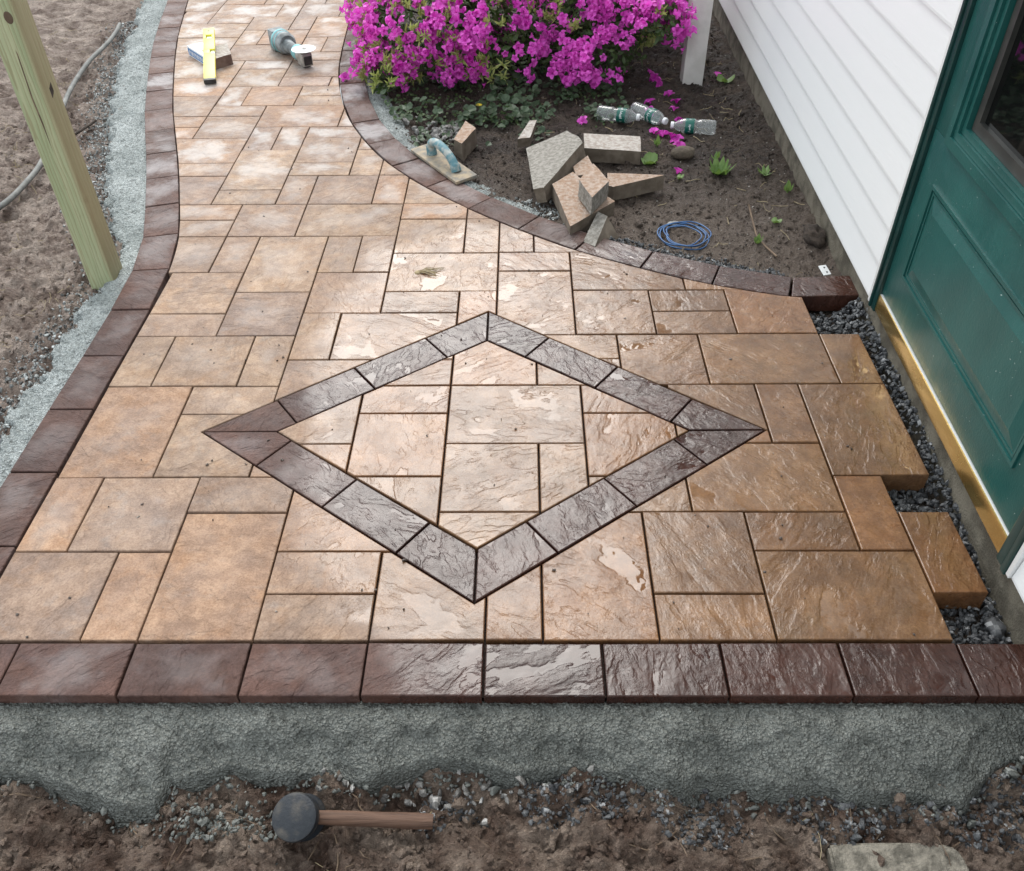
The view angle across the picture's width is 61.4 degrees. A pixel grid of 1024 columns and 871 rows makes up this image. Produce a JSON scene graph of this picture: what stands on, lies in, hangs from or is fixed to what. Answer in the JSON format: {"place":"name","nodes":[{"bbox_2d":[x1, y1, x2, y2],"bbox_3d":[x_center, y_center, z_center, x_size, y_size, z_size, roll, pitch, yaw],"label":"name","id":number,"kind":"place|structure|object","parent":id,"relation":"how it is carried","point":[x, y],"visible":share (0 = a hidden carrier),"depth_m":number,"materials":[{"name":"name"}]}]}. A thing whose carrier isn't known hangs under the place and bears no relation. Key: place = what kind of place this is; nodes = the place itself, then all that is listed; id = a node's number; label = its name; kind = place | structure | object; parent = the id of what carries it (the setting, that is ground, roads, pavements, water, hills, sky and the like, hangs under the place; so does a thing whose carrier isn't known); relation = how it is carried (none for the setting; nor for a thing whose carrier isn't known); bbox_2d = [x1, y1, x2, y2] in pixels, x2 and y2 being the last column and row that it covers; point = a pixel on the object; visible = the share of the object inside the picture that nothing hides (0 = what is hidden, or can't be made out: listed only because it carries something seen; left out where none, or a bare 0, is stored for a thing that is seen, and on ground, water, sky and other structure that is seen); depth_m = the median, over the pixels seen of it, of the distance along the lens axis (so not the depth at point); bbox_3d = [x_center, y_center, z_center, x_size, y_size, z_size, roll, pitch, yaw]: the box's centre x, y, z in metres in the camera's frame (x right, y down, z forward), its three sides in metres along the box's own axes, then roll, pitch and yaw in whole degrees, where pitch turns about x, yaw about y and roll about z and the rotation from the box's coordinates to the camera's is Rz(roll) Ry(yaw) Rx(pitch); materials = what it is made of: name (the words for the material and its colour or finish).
{"place":"outdoors","nodes":[
{"label":"outdoors","id":0,"kind":"place"},
{"bbox_2d":[0,0,1023,870],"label":"ground","id":1,"kind":"structure","parent":0,"point":[56,20],"depth_m":3.10,"materials":[{"name":"soil"}]},
{"bbox_2d":[0,23,109,347],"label":"straw","id":2,"kind":"object","parent":1,"relation":"on","point":[31,185],"visible":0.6,"depth_m":3.79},
{"bbox_2d":[0,22,121,209],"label":"hose","id":3,"kind":"object","parent":1,"relation":"on","point":[17,191],"visible":0.77,"depth_m":4.28,"materials":[{"name":"grey rubber"}]},
{"bbox_2d":[0,0,122,289],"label":"wooden post","id":4,"kind":"object","parent":1,"relation":"on","point":[23,55],"visible":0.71,"depth_m":2.66,"materials":[{"name":"green wood"}]},
{"bbox_2d":[0,21,134,437],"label":"mortar crumbs","id":5,"kind":"object","parent":1,"relation":"on","point":[98,184],"visible":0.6,"depth_m":3.53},
{"bbox_2d":[0,0,167,486],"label":"mortar edging","id":6,"kind":"object","parent":1,"relation":"on","point":[125,184],"visible":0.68,"depth_m":3.36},
{"bbox_2d":[74,119,96,135],"bbox_3d":[-1.981,-1.398,3.960,0.028,0.020,0.239,12,44,14],"label":"twig","id":7,"kind":"object","parent":1,"relation":"on","point":[85,127],"visible":0.65,"depth_m":3.97,"materials":[{"name":"brown wood"}]},
{"bbox_2d":[272,792,433,842],"bbox_3d":[-0.301,0.731,1.651,0.301,0.109,0.109,0,42,1],"label":"rubber mallet","id":8,"kind":"object","parent":1,"relation":"on","point":[299,817],"visible":1,"depth_m":1.63,"materials":[{"name":"black rubber"}]},
{"bbox_2d":[402,116,461,144],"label":"gravel","id":9,"kind":"structure","parent":1,"relation":"on","point":[436,132],"depth_m":3.92,"materials":[{"name":"grey gravel"}]},
{"bbox_2d":[315,765,594,827],"bbox_3d":[-0.111,0.708,1.702,0.551,0.091,0.101,0,42,1],"label":"rubble","id":10,"kind":"object","parent":1,"relation":"on","point":[435,800],"visible":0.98,"depth_m":1.71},
{"bbox_2d":[365,35,544,214],"bbox_3d":[-0.463,-1.642,4.236,0.500,0.085,2.746,-14,44,-14],"label":"mortar fillet","id":11,"kind":"object","parent":1,"relation":"on","point":[386,119],"visible":0.22,"depth_m":3.92,"materials":[{"name":"grey concrete"}]},
{"bbox_2d":[380,62,543,127],"bbox_3d":[-0.260,-1.675,4.216,0.827,0.144,0.716,0,42,1],"label":"ground ivy","id":12,"kind":"object","parent":1,"relation":"on","point":[491,108],"visible":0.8,"depth_m":4.09,"materials":[{"name":"green plant"}]},
{"bbox_2d":[454,121,476,160],"bbox_3d":[-0.200,-1.284,3.767,0.064,0.085,0.237,8,43,10],"label":"paver offcut","id":13,"kind":"object","parent":1,"relation":"on","point":[465,142],"visible":0.98,"depth_m":3.72,"materials":[{"name":"beige concrete"}]},
{"bbox_2d":[0,783,959,870],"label":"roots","id":14,"kind":"object","parent":1,"relation":"on","point":[234,814],"visible":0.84,"depth_m":1.66,"materials":[{"name":"brown plant"}]},
{"bbox_2d":[411,116,551,146],"bbox_3d":[-0.131,-1.383,3.918,0.635,0.079,0.367,0,42,1],"label":"ground ivy","id":15,"kind":"object","parent":1,"relation":"on","point":[524,123],"visible":0.56,"depth_m":3.92,"materials":[{"name":"green plant"}]},
{"bbox_2d":[384,68,621,127],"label":"weeds","id":16,"kind":"object","parent":1,"relation":"on","point":[466,98],"visible":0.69,"depth_m":4.20,"materials":[{"name":"green plant"}]},
{"bbox_2d":[0,0,1023,703],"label":"paved walkway","id":17,"kind":"structure","parent":1,"relation":"on","point":[332,520],"depth_m":2.25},
{"bbox_2d":[187,42,203,63],"bbox_3d":[-1.630,-2.019,4.565,0.089,0.050,0.219,-28,49,-27],"label":"carton","id":18,"kind":"object","parent":17,"relation":"on","point":[195,51],"visible":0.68,"depth_m":4.56,"materials":[{"name":"white"}]},
{"bbox_2d":[202,43,232,68],"bbox_3d":[-1.538,-1.988,4.529,0.141,0.055,0.240,-18,45,-18],"label":"paver offcut","id":19,"kind":"object","parent":17,"relation":"on","point":[223,55],"visible":0.63,"depth_m":4.49,"materials":[{"name":"brown concrete"}]},
{"bbox_2d":[203,28,216,84],"bbox_3d":[-1.557,-1.958,4.442,0.059,0.024,0.530,-10,52,-8],"label":"spirit level","id":20,"kind":"object","parent":19,"relation":"on","point":[209,57],"visible":1,"depth_m":4.41,"materials":[{"name":"yellow paint"}]},
{"bbox_2d":[267,27,315,67],"bbox_3d":[-1.158,-2.043,4.538,0.125,0.117,0.439,-26,48,-25],"label":"angle grinder","id":21,"kind":"object","parent":17,"relation":"on","point":[282,40],"visible":1,"depth_m":4.53,"materials":[{"name":"grey plastic"}]},
{"bbox_2d":[339,72,350,81],"bbox_3d":[-0.833,-1.789,4.314,0.066,0.026,0.065,17,70,20],"label":"fallen blossom","id":22,"kind":"object","parent":17,"relation":"on","point":[343,76],"visible":0.97,"depth_m":4.31,"materials":[{"name":"pink plant"}]},
{"bbox_2d":[414,267,443,276],"bbox_3d":[-0.284,-0.562,2.956,0.103,0.011,0.064,0,42,1],"label":"grass tuft","id":23,"kind":"object","parent":17,"relation":"on","point":[426,269],"visible":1,"depth_m":2.96,"materials":[{"name":"plant"}]},
{"bbox_2d":[411,138,476,184],"bbox_3d":[-0.288,-1.163,3.555,0.100,0.097,0.381,-26,48,-22],"label":"hand float","id":24,"kind":"object","parent":17,"relation":"on","point":[437,154],"visible":1,"depth_m":3.53,"materials":[{"name":"beige wood"}]},
{"bbox_2d":[16,89,914,637],"bbox_3d":[-0.113,-0.633,3.038,2.077,0.010,3.191,0,42,1],"label":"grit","id":25,"kind":"object","parent":17,"relation":"on","point":[426,435],"visible":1,"depth_m":2.28,"materials":[{"name":"soil"}]},
{"bbox_2d":[0,700,1023,828],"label":"mortar haunch","id":26,"kind":"object","parent":1,"relation":"on","point":[125,764],"visible":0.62,"depth_m":1.72,"materials":[{"name":"grey concrete"}]},
{"bbox_2d":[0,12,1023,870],"bbox_3d":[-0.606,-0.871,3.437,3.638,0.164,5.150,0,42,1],"label":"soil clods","id":27,"kind":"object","parent":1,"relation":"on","point":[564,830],"visible":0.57,"depth_m":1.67,"materials":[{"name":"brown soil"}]},
{"bbox_2d":[0,756,1023,864],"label":"mortar crumbs","id":28,"kind":"object","parent":1,"relation":"on","point":[1013,774],"visible":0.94,"depth_m":1.69,"materials":[{"name":"grey concrete"}]},
{"bbox_2d":[339,0,697,95],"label":"azalea shrub","id":29,"kind":"object","parent":1,"relation":"on","point":[471,33],"visible":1,"depth_m":4.14,"materials":[{"name":"purple plant"}]},
{"bbox_2d":[517,120,536,147],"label":"paver offcut","id":30,"kind":"object","parent":1,"relation":"on","point":[525,138],"visible":0.99,"depth_m":3.78,"materials":[{"name":"grey concrete"}]},
{"bbox_2d":[507,197,563,224],"bbox_3d":[0.163,-0.888,3.352,0.340,0.049,0.242,28,49,28],"label":"rubble","id":31,"kind":"object","parent":1,"relation":"on","point":[529,201],"visible":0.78,"depth_m":3.32,"materials":[{"name":"grey gravel"}]},
{"bbox_2d":[526,131,585,202],"bbox_3d":[0.178,-1.086,3.470,0.244,0.121,0.469,0,42,1],"label":"paver offcut","id":32,"kind":"object","parent":1,"relation":"on","point":[554,159],"visible":0.98,"depth_m":3.45,"materials":[{"name":"concrete"}]},
{"bbox_2d":[315,811,821,870],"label":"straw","id":33,"kind":"object","parent":1,"relation":"on","point":[802,820],"visible":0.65,"depth_m":1.63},
{"bbox_2d":[516,61,629,122],"bbox_3d":[0.286,-1.724,4.302,0.540,0.091,0.759,0,42,1],"label":"ground ivy","id":34,"kind":"object","parent":1,"relation":"on","point":[587,109],"visible":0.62,"depth_m":4.20,"materials":[{"name":"green plant"}]},
{"bbox_2d":[573,156,591,177],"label":"paver offcut","id":35,"kind":"object","parent":1,"relation":"on","point":[582,167],"visible":0.4,"depth_m":3.43,"materials":[{"name":"beige concrete"}]},
{"bbox_2d":[577,116,587,124],"bbox_3d":[0.329,-1.462,4.011,0.054,0.023,0.055,-5,72,36],"label":"fallen blossom","id":36,"kind":"object","parent":1,"relation":"on","point":[581,119],"visible":1,"depth_m":4.01,"materials":[{"name":"pink plant"}]},
{"bbox_2d":[552,172,614,234],"bbox_3d":[0.226,-0.872,3.267,0.237,0.094,0.298,-25,47,-24],"label":"paver offcut","id":37,"kind":"object","parent":1,"relation":"on","point":[575,215],"visible":0.75,"depth_m":3.22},
{"bbox_2d":[578,164,608,214],"bbox_3d":[0.302,-0.920,3.215,0.104,0.078,0.250,-11,43,-11],"label":"paver offcut","id":38,"kind":"object","parent":37,"relation":"on","point":[593,189],"visible":1,"depth_m":3.18,"materials":[{"name":"concrete"}]},
{"bbox_2d":[584,212,618,246],"bbox_3d":[0.320,-0.729,3.146,0.127,0.098,0.175,27,49,28],"label":"paver offcut","id":39,"kind":"object","parent":1,"relation":"on","point":[601,228],"visible":0.64,"depth_m":3.14,"materials":[{"name":"concrete"}]},
{"bbox_2d":[583,133,640,164],"bbox_3d":[0.429,-1.238,3.726,0.260,0.062,0.157,6,42,8],"label":"paver offcut","id":40,"kind":"object","parent":1,"relation":"on","point":[617,149],"visible":0.87,"depth_m":3.68,"materials":[{"name":"grey concrete"}]},
{"bbox_2d":[395,18,841,276],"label":"bed crumbs","id":41,"kind":"object","parent":1,"relation":"on","point":[658,155],"visible":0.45,"depth_m":3.79,"materials":[{"name":"brown soil"}]},
{"bbox_2d":[616,107,640,122],"bbox_3d":[0.494,-1.487,4.002,0.202,0.067,0.067,13,44,15],"label":"water bottle","id":42,"kind":"object","parent":1,"relation":"on","point":[621,115],"visible":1,"depth_m":3.97,"materials":[{"name":"green plastic"}]},
{"bbox_2d":[607,173,664,200],"bbox_3d":[0.491,-0.990,3.436,0.236,0.062,0.126,0,42,1],"label":"paver offcut","id":43,"kind":"object","parent":1,"relation":"on","point":[623,185],"visible":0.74,"depth_m":3.42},
{"bbox_2d":[641,152,657,164],"bbox_3d":[0.585,-1.170,3.673,0.073,0.050,0.078,0,42,1],"label":"weed","id":44,"kind":"object","parent":1,"relation":"on","point":[648,158],"visible":1,"depth_m":3.68,"materials":[{"name":"green plant"}]},
{"bbox_2d":[644,98,654,103],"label":"fallen blossom","id":45,"kind":"object","parent":1,"relation":"on","point":[649,100],"visible":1,"depth_m":4.18,"materials":[{"name":"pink plant"}]},
{"bbox_2d":[649,127,658,133],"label":"fallen blossom","id":46,"kind":"object","parent":1,"relation":"on","point":[653,130],"visible":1,"depth_m":3.89,"materials":[{"name":"pink plant"}]},
{"bbox_2d":[649,73,659,81],"bbox_3d":[0.730,-1.837,4.432,0.058,0.022,0.059,-19,65,16],"label":"fallen blossom","id":47,"kind":"object","parent":1,"relation":"on","point":[653,77],"visible":0.91,"depth_m":4.43,"materials":[{"name":"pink plant"}]},
{"bbox_2d":[644,107,667,124],"bbox_3d":[0.638,-1.486,3.998,0.067,0.067,0.202,-32,52,-30],"label":"water bottle","id":48,"kind":"object","parent":1,"relation":"on","point":[650,111],"visible":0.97,"depth_m":3.98,"materials":[{"name":"green plastic"}]},
{"bbox_2d":[654,134,661,145],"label":"weed","id":49,"kind":"object","parent":1,"relation":"on","point":[657,142],"visible":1,"depth_m":3.81,"materials":[{"name":"green plant"}]},
{"bbox_2d":[655,77,662,86],"bbox_3d":[0.743,-1.790,4.382,0.059,0.025,0.059,1,80,-37],"label":"fallen blossom","id":50,"kind":"object","parent":1,"relation":"on","point":[659,83],"visible":1,"depth_m":4.38,"materials":[{"name":"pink plant"}]},
{"bbox_2d":[656,130,668,136],"bbox_3d":[0.680,-1.359,3.894,0.061,0.023,0.059,4,-12,-44],"label":"fallen blossom","id":51,"kind":"object","parent":1,"relation":"on","point":[662,133],"visible":0.97,"depth_m":3.89,"materials":[{"name":"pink plant"}]},
{"bbox_2d":[664,90,673,96],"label":"fallen blossom","id":52,"kind":"object","parent":1,"relation":"on","point":[669,92],"visible":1,"depth_m":4.26,"materials":[{"name":"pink plant"}]},
{"bbox_2d":[533,61,804,273],"bbox_3d":[0.625,-1.292,3.831,1.046,0.050,2.218,0,42,1],"label":"straw","id":53,"kind":"object","parent":1,"relation":"on","point":[704,141],"visible":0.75,"depth_m":3.83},
{"bbox_2d":[666,132,676,138],"bbox_3d":[0.714,-1.342,3.865,0.062,0.024,0.064,18,6,11],"label":"fallen blossom","id":54,"kind":"object","parent":1,"relation":"on","point":[671,134],"visible":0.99,"depth_m":3.86,"materials":[{"name":"pink plant"}]},
{"bbox_2d":[670,134,683,142],"bbox_3d":[0.734,-1.315,3.841,0.062,0.026,0.063,-36,42,7],"label":"fallen blossom","id":55,"kind":"object","parent":1,"relation":"on","point":[678,136],"visible":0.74,"depth_m":3.84,"materials":[{"name":"pink plant"}]},
{"bbox_2d":[674,117,683,123],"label":"fallen blossom","id":56,"kind":"object","parent":1,"relation":"on","point":[679,120],"visible":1,"depth_m":4.02,"materials":[{"name":"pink plant"}]},
{"bbox_2d":[674,167,683,173],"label":"fallen blossom","id":57,"kind":"object","parent":1,"relation":"on","point":[677,169],"visible":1,"depth_m":3.61,"materials":[{"name":"pink plant"}]},
{"bbox_2d":[673,141,685,146],"bbox_3d":[0.737,-1.274,3.788,0.061,0.024,0.063,-21,50,-22],"label":"fallen blossom","id":58,"kind":"object","parent":1,"relation":"on","point":[679,143],"visible":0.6,"depth_m":3.79,"materials":[{"name":"pink plant"}]},
{"bbox_2d":[670,118,694,133],"bbox_3d":[0.819,-1.398,3.901,0.202,0.067,0.067,6,42,8],"label":"water bottle","id":59,"kind":"object","parent":1,"relation":"on","point":[689,125],"visible":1,"depth_m":3.88,"materials":[{"name":"green plastic"}]},
{"bbox_2d":[671,145,694,159],"bbox_3d":[0.737,-1.221,3.728,0.106,0.053,0.086,0,42,1],"label":"field stone","id":60,"kind":"object","parent":1,"relation":"on","point":[682,152],"visible":1,"depth_m":3.70,"materials":[{"name":"stone"}]},
{"bbox_2d":[657,221,711,249],"bbox_3d":[0.641,-0.747,3.205,0.201,0.021,0.202,0,42,1],"label":"wire coil","id":61,"kind":"object","parent":1,"relation":"on","point":[684,223],"visible":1,"depth_m":3.20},
{"bbox_2d":[680,0,713,85],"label":"white post","id":62,"kind":"object","parent":1,"relation":"on","point":[693,59],"visible":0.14,"depth_m":4.29,"materials":[{"name":"white wood"}]},
{"bbox_2d":[609,236,784,275],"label":"gravel","id":63,"kind":"structure","parent":1,"relation":"on","point":[708,261],"depth_m":3.04,"materials":[{"name":"grey gravel"}]},
{"bbox_2d":[711,150,720,158],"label":"weed","id":64,"kind":"object","parent":1,"relation":"on","point":[717,154],"visible":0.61,"depth_m":3.69,"materials":[{"name":"green plant"}]},
{"bbox_2d":[418,765,1023,853],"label":"gravel","id":65,"kind":"structure","parent":1,"relation":"on","point":[856,837],"depth_m":1.68,"materials":[{"name":"grey gravel"}]},
{"bbox_2d":[708,154,735,174],"bbox_3d":[0.871,-1.111,3.586,0.094,0.079,0.110,-30,49,-28],"label":"weed","id":66,"kind":"object","parent":1,"relation":"on","point":[720,168],"visible":1,"depth_m":3.60,"materials":[{"name":"green plant"}]},
{"bbox_2d":[717,74,734,82],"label":"weed","id":67,"kind":"object","parent":1,"relation":"on","point":[720,78],"visible":1,"depth_m":4.42,"materials":[{"name":"green plant"}]},
{"bbox_2d":[754,233,763,243],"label":"weed","id":68,"kind":"object","parent":1,"relation":"on","point":[757,239],"visible":0.98,"depth_m":3.15,"materials":[{"name":"green plant"}]},
{"bbox_2d":[748,204,777,257],"bbox_3d":[0.917,-0.759,3.194,0.027,0.049,0.324,-5,42,-5],"label":"twig","id":69,"kind":"object","parent":1,"relation":"on","point":[771,251],"visible":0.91,"depth_m":3.22,"materials":[{"name":"brown wood"}]},
{"bbox_2d":[757,164,772,175],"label":"weed","id":70,"kind":"object","parent":1,"relation":"on","point":[764,170],"visible":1,"depth_m":3.60,"materials":[{"name":"green plant"}]},
{"bbox_2d":[771,217,781,223],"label":"weed","id":71,"kind":"object","parent":1,"relation":"on","point":[774,220],"visible":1,"depth_m":3.27,"materials":[{"name":"green plant"}]},
{"bbox_2d":[784,180,793,192],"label":"weed","id":72,"kind":"object","parent":1,"relation":"on","point":[787,187],"visible":1,"depth_m":3.46,"materials":[{"name":"green plant"}]},
{"bbox_2d":[803,223,825,248],"bbox_3d":[1.106,-0.729,3.156,0.081,0.070,0.123,0,42,1],"label":"rock","id":73,"kind":"object","parent":1,"relation":"on","point":[814,235],"visible":1,"depth_m":3.13,"materials":[{"name":"brown stone"}]},
{"bbox_2d":[818,265,830,275],"bbox_3d":[1.065,-0.563,2.937,0.030,0.005,0.042,-11,63,-16],"label":"outlet plate","id":74,"kind":"object","parent":1,"relation":"on","point":[824,270],"visible":1,"depth_m":2.94,"materials":[{"name":"white plastic"}]},
{"bbox_2d":[712,0,1023,643],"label":"house","id":75,"kind":"structure","parent":1,"relation":"on","point":[897,127],"depth_m":2.26,"materials":[{"name":"white plastic"}]},
{"bbox_2d":[882,0,1023,532],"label":"door","id":76,"kind":"structure","parent":75,"relation":"in","point":[954,286],"depth_m":2.03,"materials":[{"name":"green paint"}]},
{"bbox_2d":[825,843,968,870],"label":"flagstone","id":77,"kind":"object","parent":1,"relation":"on","point":[896,856],"visible":1,"depth_m":1.61,"materials":[{"name":"beige stone"}]},
{"bbox_2d":[809,297,1013,645],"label":"gravel","id":78,"kind":"structure","parent":1,"relation":"on","point":[903,502],"depth_m":2.24,"materials":[{"name":"grey gravel"}]},
{"bbox_2d":[984,615,1006,640],"bbox_3d":[1.075,0.427,1.918,0.044,0.025,0.064,0,42,1],"label":"loose stone","id":79,"kind":"object","parent":78,"relation":"on","point":[995,626],"visible":1,"depth_m":1.91,"materials":[{"name":"grey stone"}]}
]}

